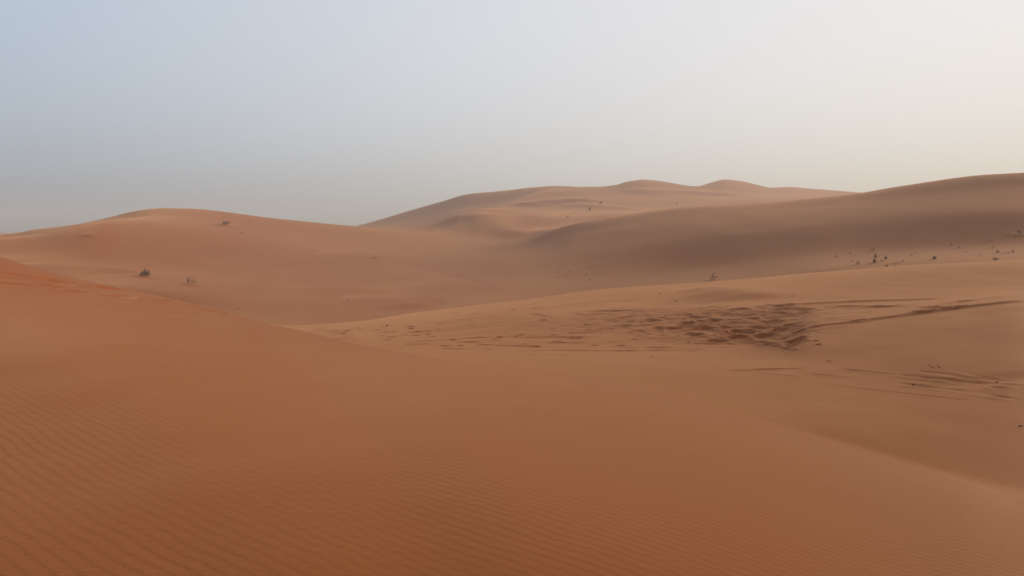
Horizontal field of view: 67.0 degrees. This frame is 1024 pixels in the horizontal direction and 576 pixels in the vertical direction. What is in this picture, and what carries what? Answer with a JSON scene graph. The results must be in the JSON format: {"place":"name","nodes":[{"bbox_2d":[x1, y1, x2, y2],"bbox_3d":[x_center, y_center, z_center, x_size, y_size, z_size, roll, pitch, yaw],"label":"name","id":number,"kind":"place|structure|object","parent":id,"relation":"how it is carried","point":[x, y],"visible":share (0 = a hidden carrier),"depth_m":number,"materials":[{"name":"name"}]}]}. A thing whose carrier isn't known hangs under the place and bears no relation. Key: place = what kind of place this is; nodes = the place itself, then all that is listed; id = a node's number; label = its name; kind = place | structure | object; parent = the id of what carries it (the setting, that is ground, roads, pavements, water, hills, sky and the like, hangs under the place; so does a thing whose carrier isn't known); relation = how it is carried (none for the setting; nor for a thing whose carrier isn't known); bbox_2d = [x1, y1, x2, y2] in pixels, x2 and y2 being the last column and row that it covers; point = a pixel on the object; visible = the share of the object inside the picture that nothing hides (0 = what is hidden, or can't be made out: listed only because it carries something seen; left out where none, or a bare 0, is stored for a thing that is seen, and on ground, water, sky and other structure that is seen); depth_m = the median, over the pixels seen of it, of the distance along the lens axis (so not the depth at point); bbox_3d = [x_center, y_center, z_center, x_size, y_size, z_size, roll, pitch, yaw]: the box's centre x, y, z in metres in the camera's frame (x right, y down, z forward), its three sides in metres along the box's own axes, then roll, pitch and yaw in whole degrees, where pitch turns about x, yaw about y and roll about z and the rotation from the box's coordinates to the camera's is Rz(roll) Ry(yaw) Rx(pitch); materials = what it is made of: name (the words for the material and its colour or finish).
{"place":"outdoors","nodes":[
{"label":"outdoors","id":0,"kind":"place"},
{"bbox_2d":[0,208,520,323],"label":"dune hill","id":1,"kind":"structure","parent":0,"point":[257,267],"depth_m":97.83,"materials":[{"name":"brown sand"}]},
{"bbox_2d":[139,268,149,275],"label":"desert shrub","id":2,"kind":"object","parent":1,"relation":"on","point":[144,273],"visible":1,"depth_m":74.25,"materials":[{"name":"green plant"}]},
{"bbox_2d":[0,180,859,234],"bbox_3d":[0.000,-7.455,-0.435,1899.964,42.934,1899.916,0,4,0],"label":"dune hill","id":3,"kind":"structure","parent":0,"point":[545,207],"depth_m":282.05,"materials":[{"name":"brown sand"}]},
{"bbox_2d":[0,257,1023,575],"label":"dune hill","id":4,"kind":"structure","parent":0,"point":[146,435],"depth_m":6.10,"materials":[{"name":"brown sand"}]},
{"bbox_2d":[0,0,1023,233],"label":"sky","id":5,"kind":"structure","parent":0,"point":[338,112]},
{"bbox_2d":[245,260,1023,484],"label":"dune hill","id":6,"kind":"structure","parent":0,"point":[850,355],"depth_m":21.25,"materials":[{"name":"brown sand"}]},
{"bbox_2d":[521,173,1023,299],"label":"dune hill","id":7,"kind":"structure","parent":0,"point":[924,223],"depth_m":100.50,"materials":[{"name":"brown sand"}]}
]}

